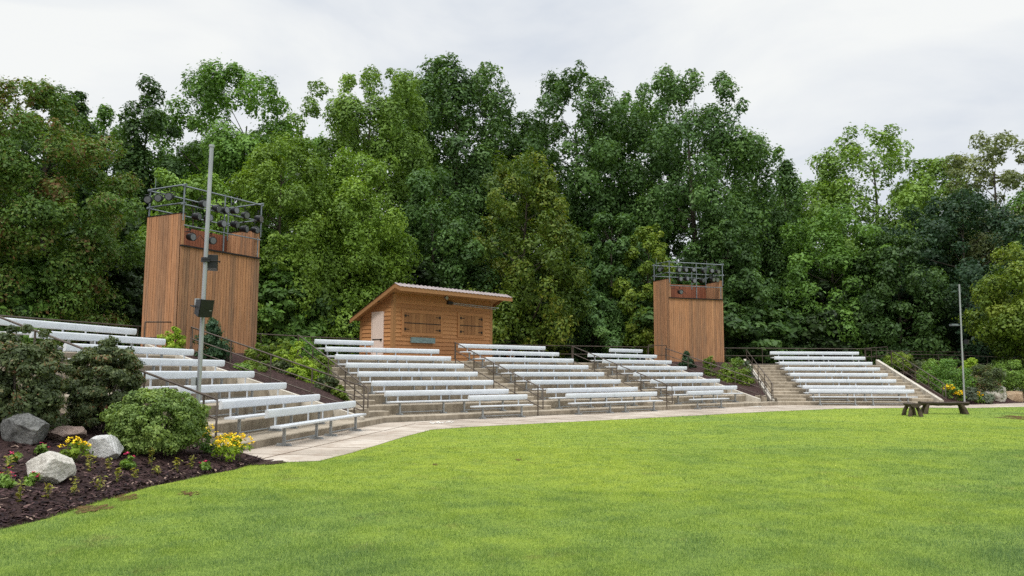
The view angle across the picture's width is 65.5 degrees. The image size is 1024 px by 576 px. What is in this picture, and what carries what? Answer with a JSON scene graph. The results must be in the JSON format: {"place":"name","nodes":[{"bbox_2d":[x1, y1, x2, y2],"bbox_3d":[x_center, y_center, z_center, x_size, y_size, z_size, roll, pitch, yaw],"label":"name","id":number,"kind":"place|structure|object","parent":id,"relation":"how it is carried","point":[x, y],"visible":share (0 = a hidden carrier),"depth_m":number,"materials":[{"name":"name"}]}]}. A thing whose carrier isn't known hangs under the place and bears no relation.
{"place":"outdoors","nodes":[
{"label":"outdoors","id":0,"kind":"place"},
{"bbox_2d":[0,407,1023,575],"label":"lawn","id":1,"kind":"structure","parent":0,"point":[701,418],"depth_m":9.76,"materials":[{"name":"plant"}]},
{"bbox_2d":[0,0,1023,260],"label":"sky","id":2,"kind":"structure","parent":0,"point":[945,72],"materials":[{"name":"white"}]},
{"bbox_2d":[303,369,990,461],"bbox_3d":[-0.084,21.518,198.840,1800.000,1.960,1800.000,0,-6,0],"label":"ground","id":3,"kind":"structure","parent":0,"point":[596,420],"depth_m":27.29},
{"bbox_2d":[0,251,71,350],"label":"understory tree","id":4,"kind":"object","parent":3,"relation":"on","point":[30,290],"visible":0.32,"depth_m":29.27,"materials":[{"name":"green plant"}]},
{"bbox_2d":[9,91,121,257],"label":"deciduous tree","id":5,"kind":"object","parent":3,"relation":"on","point":[82,107],"visible":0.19,"depth_m":44.62,"materials":[{"name":"green plant"}]},
{"bbox_2d":[0,75,151,351],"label":"deciduous tree","id":6,"kind":"object","parent":3,"relation":"on","point":[96,247],"visible":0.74,"depth_m":30.01,"materials":[{"name":"green plant"}]},
{"bbox_2d":[51,103,154,224],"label":"deciduous tree","id":7,"kind":"object","parent":3,"relation":"on","point":[104,113],"visible":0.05,"depth_m":50.48,"materials":[{"name":"green plant"}]},
{"bbox_2d":[92,253,144,346],"bbox_3d":[-16.729,1.069,34.089,3.691,5.150,4.163,5,-8,-41],"label":"understory tree","id":8,"kind":"object","parent":3,"relation":"on","point":[127,281],"visible":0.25,"depth_m":33.11,"materials":[{"name":"green plant"}]},
{"bbox_2d":[0,412,263,528],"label":"mulch bed","id":9,"kind":"object","parent":3,"relation":"on","point":[57,498],"visible":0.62,"depth_m":11.07,"materials":[{"name":"wood"}]},
{"bbox_2d":[0,411,49,444],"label":"boulder","id":10,"kind":"object","parent":9,"relation":"on","point":[26,428],"visible":0.75,"depth_m":11.79,"materials":[{"name":"stone"}]},
{"bbox_2d":[0,323,74,431],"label":"shrub","id":11,"kind":"object","parent":9,"relation":"on","point":[42,397],"visible":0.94,"depth_m":12.23,"materials":[{"name":"green plant"}]},
{"bbox_2d":[26,451,74,483],"bbox_3d":[-5.871,2.308,10.140,0.528,0.450,0.568,5,-8,-41],"label":"boulder","id":12,"kind":"object","parent":9,"relation":"on","point":[52,467],"visible":0.89,"depth_m":9.97,"materials":[{"name":"stone"}]},
{"bbox_2d":[47,425,86,441],"bbox_3d":[-7.049,2.335,12.581,0.633,0.313,0.430,0,-6,0],"label":"boulder","id":13,"kind":"object","parent":9,"relation":"on","point":[63,433],"visible":0.75,"depth_m":12.48,"materials":[{"name":"stone"}]},
{"bbox_2d":[58,436,93,461],"bbox_3d":[-6.270,2.321,11.470,0.485,0.388,0.464,0,-6,0],"label":"flower plant","id":14,"kind":"object","parent":9,"relation":"on","point":[73,453],"visible":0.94,"depth_m":11.43,"materials":[{"name":"yellow plant"}]},
{"bbox_2d":[61,335,145,430],"bbox_3d":[-7.122,1.671,13.964,1.512,1.699,1.551,0,-6,0],"label":"shrub","id":15,"kind":"object","parent":9,"relation":"on","point":[111,367],"visible":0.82,"depth_m":13.62,"materials":[{"name":"green plant"}]},
{"bbox_2d":[87,435,123,458],"bbox_3d":[-6.168,2.428,12.067,0.544,0.409,0.438,0,-6,0],"label":"boulder","id":16,"kind":"object","parent":9,"relation":"on","point":[107,446],"visible":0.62,"depth_m":11.89,"materials":[{"name":"stone"}]},
{"bbox_2d":[97,386,210,456],"bbox_3d":[-5.765,2.156,12.959,1.629,1.124,1.664,0,-6,0],"label":"shrub","id":17,"kind":"object","parent":9,"relation":"on","point":[133,424],"visible":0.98,"depth_m":12.50,"materials":[{"name":"green plant"}]},
{"bbox_2d":[102,73,191,284],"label":"deciduous tree","id":18,"kind":"object","parent":3,"relation":"on","point":[139,166],"visible":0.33,"depth_m":42.36,"materials":[{"name":"green plant"}]},
{"bbox_2d":[135,167,243,256],"bbox_3d":[-15.408,-0.863,38.203,5.115,9.807,5.872,6,-8,-44],"label":"deciduous tree","id":19,"kind":"object","parent":3,"relation":"on","point":[191,194],"visible":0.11,"depth_m":38.12,"materials":[{"name":"green plant"}]},
{"bbox_2d":[0,344,383,451],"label":"concrete terrace","id":20,"kind":"structure","parent":3,"relation":"on","point":[264,438],"depth_m":20.28,"materials":[{"name":"concrete"}]},
{"bbox_2d":[0,317,136,351],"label":"spectator bench","id":21,"kind":"object","parent":20,"relation":"on","point":[62,326],"visible":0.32,"depth_m":20.82,"materials":[{"name":"white metal"}]},
{"bbox_2d":[29,330,165,357],"bbox_3d":[-10.480,1.616,20.798,0.428,0.782,5.232,-1,-6,9],"label":"spectator bench","id":22,"kind":"object","parent":20,"relation":"on","point":[95,338],"visible":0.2,"depth_m":20.47,"materials":[{"name":"white metal"}]},
{"bbox_2d":[0,316,217,441],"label":"handrail","id":23,"kind":"object","parent":20,"relation":"on","point":[144,373],"visible":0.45,"depth_m":15.14,"materials":[{"name":"brown metal"}]},
{"bbox_2d":[63,343,193,370],"bbox_3d":[-9.508,1.895,20.450,0.428,0.782,5.232,-1,-6,9],"label":"spectator bench","id":24,"kind":"object","parent":20,"relation":"on","point":[158,351],"visible":0.3,"depth_m":21.01,"materials":[{"name":"white metal"}]},
{"bbox_2d":[115,358,224,391],"bbox_3d":[-8.521,2.183,20.191,0.428,0.782,5.232,-1,-6,9],"label":"spectator bench","id":25,"kind":"object","parent":20,"relation":"on","point":[160,362],"visible":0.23,"depth_m":20.58,"materials":[{"name":"white metal"}]},
{"bbox_2d":[141,371,254,403],"bbox_3d":[-7.553,2.460,19.824,0.428,0.782,5.232,-1,-6,9],"label":"spectator bench","id":26,"kind":"object","parent":20,"relation":"on","point":[212,375],"visible":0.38,"depth_m":19.78,"materials":[{"name":"white metal"}]},
{"bbox_2d":[191,144,214,402],"bbox_3d":[-6.003,0.172,15.433,0.234,6.030,0.165,0,-6,0],"label":"speaker pole","id":27,"kind":"object","parent":20,"relation":"on","point":[196,381],"visible":0.88,"depth_m":15.45,"materials":[{"name":"metal"}]},
{"bbox_2d":[177,382,296,415],"bbox_3d":[-6.569,2.747,19.545,0.428,0.782,5.232,-1,-6,9],"label":"spectator bench","id":28,"kind":"object","parent":20,"relation":"on","point":[229,388],"visible":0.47,"depth_m":19.31,"materials":[{"name":"white metal"}]},
{"bbox_2d":[219,394,325,436],"bbox_3d":[-5.580,3.037,19.305,0.428,0.782,5.232,-1,-6,9],"label":"spectator bench","id":29,"kind":"object","parent":20,"relation":"on","point":[240,403],"visible":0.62,"depth_m":18.37,"materials":[{"name":"white metal"}]},
{"bbox_2d":[190,326,363,413],"bbox_3d":[-7.220,2.581,24.158,5.989,2.896,0.046,-1,-6,15],"label":"handrail","id":30,"kind":"object","parent":20,"relation":"attached to","point":[230,363],"visible":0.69,"depth_m":24.15,"materials":[{"name":"brown metal"}]},
{"bbox_2d":[134,57,320,257],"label":"deciduous tree","id":31,"kind":"object","parent":3,"relation":"on","point":[230,155],"visible":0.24,"depth_m":46.25,"materials":[{"name":"green plant"}]},
{"bbox_2d":[185,352,350,410],"bbox_3d":[-7.229,3.032,26.203,6.575,1.819,6.532,-2,-6,22],"label":"mulch bed","id":32,"kind":"object","parent":3,"relation":"on","point":[288,378],"visible":0.32,"depth_m":25.09,"materials":[{"name":"soil"}]},
{"bbox_2d":[157,326,186,348],"bbox_3d":[-10.950,1.710,25.780,0.787,0.949,0.876,-2,-7,24],"label":"shrub","id":33,"kind":"object","parent":32,"relation":"on","point":[171,339],"visible":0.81,"depth_m":25.66,"materials":[{"name":"green plant"}]},
{"bbox_2d":[193,317,234,360],"bbox_3d":[-9.468,1.695,25.384,1.343,1.547,1.263,0,-6,0],"label":"shrub","id":34,"kind":"object","parent":32,"relation":"on","point":[212,326],"visible":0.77,"depth_m":25.18,"materials":[{"name":"green plant"}]},
{"bbox_2d":[285,360,319,383],"bbox_3d":[-6.862,2.958,26.358,0.950,1.176,1.376,-4,-7,37],"label":"shrub","id":35,"kind":"object","parent":32,"relation":"on","point":[301,371],"visible":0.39,"depth_m":26.25,"materials":[{"name":"green plant"}]},
{"bbox_2d":[200,131,352,351],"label":"deciduous tree","id":36,"kind":"object","parent":3,"relation":"on","point":[269,171],"visible":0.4,"depth_m":40.33,"materials":[{"name":"green plant"}]},
{"bbox_2d":[256,257,327,357],"bbox_3d":[-12.008,1.383,40.081,5.226,5.992,5.122,3,-6,-22],"label":"understory tree","id":37,"kind":"object","parent":3,"relation":"on","point":[272,293],"visible":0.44,"depth_m":38.72,"materials":[{"name":"green plant"}]},
{"bbox_2d":[302,273,359,358],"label":"understory tree","id":38,"kind":"object","parent":3,"relation":"on","point":[323,310],"visible":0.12,"depth_m":40.38,"materials":[{"name":"green plant"}]},
{"bbox_2d":[286,144,425,358],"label":"deciduous tree","id":39,"kind":"object","parent":3,"relation":"on","point":[379,262],"visible":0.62,"depth_m":42.22,"materials":[{"name":"green plant"}]},
{"bbox_2d":[285,64,446,261],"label":"deciduous tree","id":40,"kind":"object","parent":3,"relation":"on","point":[345,127],"visible":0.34,"depth_m":52.81,"materials":[{"name":"green plant"}]},
{"bbox_2d":[375,258,440,297],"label":"understory tree","id":41,"kind":"object","parent":3,"relation":"on","point":[427,276],"visible":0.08,"depth_m":46.60,"materials":[{"name":"green plant"}]},
{"bbox_2d":[371,80,476,213],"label":"deciduous tree","id":42,"kind":"object","parent":3,"relation":"on","point":[447,128],"visible":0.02,"depth_m":63.81,"materials":[{"name":"green plant"}]},
{"bbox_2d":[350,282,512,360],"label":"timber shed","id":43,"kind":"structure","parent":3,"relation":"on","point":[407,316],"depth_m":36.96,"materials":[{"name":"orange"}]},
{"bbox_2d":[371,311,383,354],"bbox_3d":[-6.110,2.194,36.113,0.861,2.239,0.085,-5,-8,42],"label":"door","id":44,"kind":"structure","parent":43,"relation":"in","point":[377,326],"depth_m":36.13,"materials":[{"name":"pink paint"}]},
{"bbox_2d":[373,166,504,311],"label":"deciduous tree","id":45,"kind":"object","parent":3,"relation":"on","point":[423,187],"visible":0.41,"depth_m":48.48,"materials":[{"name":"green plant"}]},
{"bbox_2d":[389,52,547,277],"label":"deciduous tree","id":46,"kind":"object","parent":3,"relation":"on","point":[472,91],"visible":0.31,"depth_m":58.38,"materials":[{"name":"green plant"}]},
{"bbox_2d":[467,111,547,273],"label":"deciduous tree","id":47,"kind":"object","parent":3,"relation":"on","point":[516,123],"visible":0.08,"depth_m":63.81,"materials":[{"name":"green plant"}]},
{"bbox_2d":[441,143,596,357],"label":"deciduous tree","id":48,"kind":"object","parent":3,"relation":"on","point":[553,226],"visible":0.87,"depth_m":47.78,"materials":[{"name":"green plant"}]},
{"bbox_2d":[492,274,556,357],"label":"understory tree","id":49,"kind":"object","parent":3,"relation":"on","point":[524,332],"visible":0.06,"depth_m":48.40,"materials":[{"name":"green plant"}]},
{"bbox_2d":[294,358,777,422],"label":"concrete terrace","id":50,"kind":"structure","parent":3,"relation":"on","point":[389,411],"depth_m":31.62,"materials":[{"name":"concrete"}]},
{"bbox_2d":[325,347,438,366],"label":"spectator bench","id":51,"kind":"object","parent":50,"relation":"on","point":[376,350],"visible":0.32,"depth_m":31.63,"materials":[{"name":"white metal"}]},
{"bbox_2d":[335,354,450,375],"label":"spectator bench","id":52,"kind":"object","parent":50,"relation":"on","point":[390,357],"visible":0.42,"depth_m":30.75,"materials":[{"name":"white metal"}]},
{"bbox_2d":[345,363,463,384],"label":"spectator bench","id":53,"kind":"object","parent":50,"relation":"on","point":[396,365],"visible":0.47,"depth_m":29.85,"materials":[{"name":"white metal"}]},
{"bbox_2d":[357,371,477,393],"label":"spectator bench","id":54,"kind":"object","parent":50,"relation":"on","point":[369,374],"visible":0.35,"depth_m":28.97,"materials":[{"name":"white metal"}]},
{"bbox_2d":[371,380,492,403],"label":"spectator bench","id":55,"kind":"object","parent":50,"relation":"on","point":[426,383],"visible":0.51,"depth_m":28.21,"materials":[{"name":"white metal"}]},
{"bbox_2d":[384,389,508,414],"bbox_3d":[-2.037,3.901,27.421,5.232,0.782,0.428,5,-8,-40],"label":"spectator bench","id":56,"kind":"object","parent":50,"relation":"on","point":[443,392],"visible":0.94,"depth_m":27.11,"materials":[{"name":"white metal"}]},
{"bbox_2d":[454,342,543,415],"bbox_3d":[-0.653,3.485,31.160,0.046,2.927,6.081,5,-7,-36],"label":"handrail","id":57,"kind":"object","parent":50,"relation":"on","point":[514,382],"visible":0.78,"depth_m":30.60,"materials":[{"name":"brown metal"}]},
{"bbox_2d":[458,344,545,360],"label":"spectator bench","id":58,"kind":"object","parent":50,"relation":"on","point":[511,347],"visible":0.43,"depth_m":36.92,"materials":[{"name":"white metal"}]},
{"bbox_2d":[471,350,558,367],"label":"spectator bench","id":59,"kind":"object","parent":50,"relation":"on","point":[510,353],"visible":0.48,"depth_m":36.10,"materials":[{"name":"white metal"}]},
{"bbox_2d":[485,357,573,375],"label":"spectator bench","id":60,"kind":"object","parent":50,"relation":"on","point":[524,360],"visible":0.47,"depth_m":35.25,"materials":[{"name":"white metal"}]},
{"bbox_2d":[499,364,588,382],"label":"spectator bench","id":61,"kind":"object","parent":50,"relation":"on","point":[512,366],"visible":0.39,"depth_m":34.42,"materials":[{"name":"white metal"}]},
{"bbox_2d":[514,372,603,391],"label":"spectator bench","id":62,"kind":"object","parent":50,"relation":"on","point":[536,374],"visible":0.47,"depth_m":33.50,"materials":[{"name":"white metal"}]},
{"bbox_2d":[530,379,620,399],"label":"spectator bench","id":63,"kind":"object","parent":50,"relation":"on","point":[570,382],"visible":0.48,"depth_m":32.80,"materials":[{"name":"white metal"}]},
{"bbox_2d":[546,387,641,408],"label":"spectator bench","id":64,"kind":"object","parent":50,"relation":"on","point":[587,390],"visible":0.75,"depth_m":31.77,"materials":[{"name":"white metal"}]},
{"bbox_2d":[667,386,742,404],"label":"spectator bench","id":65,"kind":"object","parent":50,"relation":"on","point":[681,388],"visible":0.77,"depth_m":36.61,"materials":[{"name":"white metal"}]},
{"bbox_2d":[528,274,590,361],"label":"understory tree","id":66,"kind":"object","parent":3,"relation":"on","point":[574,344],"visible":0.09,"depth_m":49.73,"materials":[{"name":"green plant"}]},
{"bbox_2d":[507,59,655,340],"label":"deciduous tree","id":67,"kind":"object","parent":3,"relation":"on","point":[604,149],"visible":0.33,"depth_m":60.71,"materials":[{"name":"green plant"}]},
{"bbox_2d":[567,278,631,362],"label":"understory tree","id":68,"kind":"object","parent":3,"relation":"on","point":[602,325],"visible":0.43,"depth_m":50.49,"materials":[{"name":"green plant"}]},
{"bbox_2d":[575,211,661,347],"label":"deciduous tree","id":69,"kind":"object","parent":3,"relation":"on","point":[599,268],"visible":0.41,"depth_m":52.47,"materials":[{"name":"green plant"}]},
{"bbox_2d":[588,273,653,362],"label":"understory tree","id":70,"kind":"object","parent":3,"relation":"on","point":[646,323],"visible":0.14,"depth_m":50.69,"materials":[{"name":"green plant"}]},
{"bbox_2d":[243,403,1023,461],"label":"concrete walk","id":71,"kind":"structure","parent":3,"relation":"on","point":[321,451],"depth_m":23.71,"materials":[{"name":"concrete"}]},
{"bbox_2d":[264,401,365,445],"bbox_3d":[-4.565,3.197,19.146,0.428,0.782,5.232,-1,-6,9],"label":"spectator bench","id":72,"kind":"object","parent":71,"relation":"on","point":[287,411],"visible":1,"depth_m":18.67,"materials":[{"name":"white metal"}]},
{"bbox_2d":[468,394,532,418],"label":"spectator bench","id":73,"kind":"object","parent":71,"relation":"on","point":[480,398],"visible":1,"depth_m":27.43,"materials":[{"name":"white metal"}]},
{"bbox_2d":[565,392,662,414],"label":"spectator bench","id":74,"kind":"object","parent":71,"relation":"on","point":[602,395],"visible":1,"depth_m":31.14,"materials":[{"name":"white metal"}]},
{"bbox_2d":[809,389,917,405],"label":"spectator bench","id":75,"kind":"object","parent":71,"relation":"on","point":[853,391],"visible":0.94,"depth_m":39.17,"materials":[{"name":"white metal"}]},
{"bbox_2d":[582,90,690,279],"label":"deciduous tree","id":76,"kind":"object","parent":3,"relation":"on","point":[658,108],"visible":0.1,"depth_m":65.69,"materials":[{"name":"green plant"}]},
{"bbox_2d":[610,222,674,358],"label":"deciduous tree","id":77,"kind":"object","parent":3,"relation":"on","point":[643,340],"visible":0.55,"depth_m":50.34,"materials":[{"name":"green plant"}]},
{"bbox_2d":[615,63,788,311],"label":"deciduous tree","id":78,"kind":"object","parent":3,"relation":"on","point":[742,207],"visible":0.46,"depth_m":58.68,"materials":[{"name":"green plant"}]},
{"bbox_2d":[667,362,764,396],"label":"mulch bed","id":79,"kind":"object","parent":3,"relation":"on","point":[752,388],"visible":0.47,"depth_m":41.70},
{"bbox_2d":[676,203,772,347],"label":"deciduous tree","id":80,"kind":"object","parent":3,"relation":"on","point":[750,280],"visible":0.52,"depth_m":54.33,"materials":[{"name":"green plant"}]},
{"bbox_2d":[722,277,794,364],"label":"understory tree","id":81,"kind":"object","parent":3,"relation":"on","point":[755,332],"visible":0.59,"depth_m":52.77,"materials":[{"name":"green plant"}]},
{"bbox_2d":[766,285,818,361],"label":"understory tree","id":82,"kind":"object","parent":3,"relation":"on","point":[797,322],"visible":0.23,"depth_m":54.81,"materials":[{"name":"green plant"}]},
{"bbox_2d":[758,157,838,288],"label":"deciduous tree","id":83,"kind":"object","parent":3,"relation":"on","point":[774,262],"visible":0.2,"depth_m":62.78,"materials":[{"name":"green plant"}]},
{"bbox_2d":[763,172,864,288],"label":"deciduous tree","id":84,"kind":"object","parent":3,"relation":"on","point":[780,201],"visible":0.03,"depth_m":69.01,"materials":[{"name":"green plant"}]},
{"bbox_2d":[777,280,886,361],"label":"understory tree","id":85,"kind":"object","parent":3,"relation":"on","point":[810,325],"visible":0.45,"depth_m":54.48,"materials":[{"name":"green plant"}]},
{"bbox_2d":[773,201,912,362],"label":"deciduous tree","id":86,"kind":"object","parent":3,"relation":"on","point":[839,257],"visible":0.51,"depth_m":56.46,"materials":[{"name":"green plant"}]},
{"bbox_2d":[744,359,943,405],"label":"concrete terrace","id":87,"kind":"structure","parent":3,"relation":"on","point":[787,390],"depth_m":41.80,"materials":[{"name":"concrete"}]},
{"bbox_2d":[784,367,879,381],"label":"spectator bench","id":88,"kind":"object","parent":87,"relation":"on","point":[825,369],"visible":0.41,"depth_m":43.37,"materials":[{"name":"white metal"}]},
{"bbox_2d":[790,373,887,387],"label":"spectator bench","id":89,"kind":"object","parent":87,"relation":"on","point":[848,375],"visible":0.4,"depth_m":42.33,"materials":[{"name":"white metal"}]},
{"bbox_2d":[796,379,895,394],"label":"spectator bench","id":90,"kind":"object","parent":87,"relation":"on","point":[839,381],"visible":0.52,"depth_m":41.28,"materials":[{"name":"white metal"}]},
{"bbox_2d":[802,385,908,401],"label":"spectator bench","id":91,"kind":"object","parent":87,"relation":"on","point":[845,387],"visible":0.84,"depth_m":40.22,"materials":[{"name":"white metal"}]},
{"bbox_2d":[827,288,915,364],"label":"understory tree","id":92,"kind":"object","parent":3,"relation":"on","point":[889,315],"visible":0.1,"depth_m":55.12,"materials":[{"name":"green plant"}]},
{"bbox_2d":[800,122,947,312],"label":"deciduous tree","id":93,"kind":"object","parent":3,"relation":"on","point":[831,192],"visible":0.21,"depth_m":64.83,"materials":[{"name":"green plant"}]},
{"bbox_2d":[847,230,964,365],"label":"deciduous tree","id":94,"kind":"object","parent":3,"relation":"on","point":[925,338],"visible":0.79,"depth_m":53.27,"materials":[{"name":"green plant"}]},
{"bbox_2d":[894,280,961,365],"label":"understory tree","id":95,"kind":"object","parent":3,"relation":"on","point":[954,342],"visible":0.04,"depth_m":55.36,"materials":[{"name":"green plant"}]},
{"bbox_2d":[886,155,987,284],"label":"deciduous tree","id":96,"kind":"object","parent":3,"relation":"on","point":[934,169],"visible":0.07,"depth_m":70.55,"materials":[{"name":"green plant"}]},
{"bbox_2d":[868,181,1023,378],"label":"deciduous tree","id":97,"kind":"object","parent":3,"relation":"on","point":[940,234],"visible":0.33,"depth_m":55.51,"materials":[{"name":"green plant"}]},
{"bbox_2d":[901,367,1023,404],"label":"mulch bed","id":98,"kind":"object","parent":3,"relation":"on","point":[949,399],"visible":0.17,"depth_m":42.90,"materials":[{"name":"soil"}]},
{"bbox_2d":[882,351,912,372],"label":"shrub","id":99,"kind":"object","parent":98,"relation":"on","point":[887,359],"visible":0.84,"depth_m":46.21,"materials":[{"name":"green plant"}]},
{"bbox_2d":[924,358,978,394],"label":"shrub","id":100,"kind":"object","parent":98,"relation":"on","point":[948,378],"visible":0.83,"depth_m":42.59,"materials":[{"name":"green plant"}]},
{"bbox_2d":[951,241,1023,367],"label":"deciduous tree","id":101,"kind":"object","parent":98,"relation":"on","point":[1002,317],"visible":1,"depth_m":47.03,"materials":[{"name":"green plant"}]},
{"bbox_2d":[966,363,1009,398],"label":"shrub","id":102,"kind":"object","parent":98,"relation":"on","point":[989,384],"visible":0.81,"depth_m":42.68,"materials":[{"name":"green plant"}]},
{"bbox_2d":[986,359,1023,391],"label":"shrub","id":103,"kind":"object","parent":98,"relation":"on","point":[1011,382],"visible":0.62,"depth_m":44.18,"materials":[{"name":"green plant"}]},
{"bbox_2d":[937,129,1023,295],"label":"deciduous tree","id":104,"kind":"object","parent":3,"relation":"on","point":[1007,178],"visible":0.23,"depth_m":62.82,"materials":[{"name":"green plant"}]},
{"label":"upper platform","id":105,"kind":"structure","parent":0,"visible":0},
{"bbox_2d":[141,180,263,352],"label":"timber tower","id":106,"kind":"structure","parent":105,"relation":"on","point":[173,275],"depth_m":27.59,"materials":[{"name":"brown wood"}]},
{"bbox_2d":[652,260,723,361],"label":"timber tower","id":107,"kind":"structure","parent":105,"relation":"on","point":[690,319],"depth_m":45.68,"materials":[{"name":"brown wood"}]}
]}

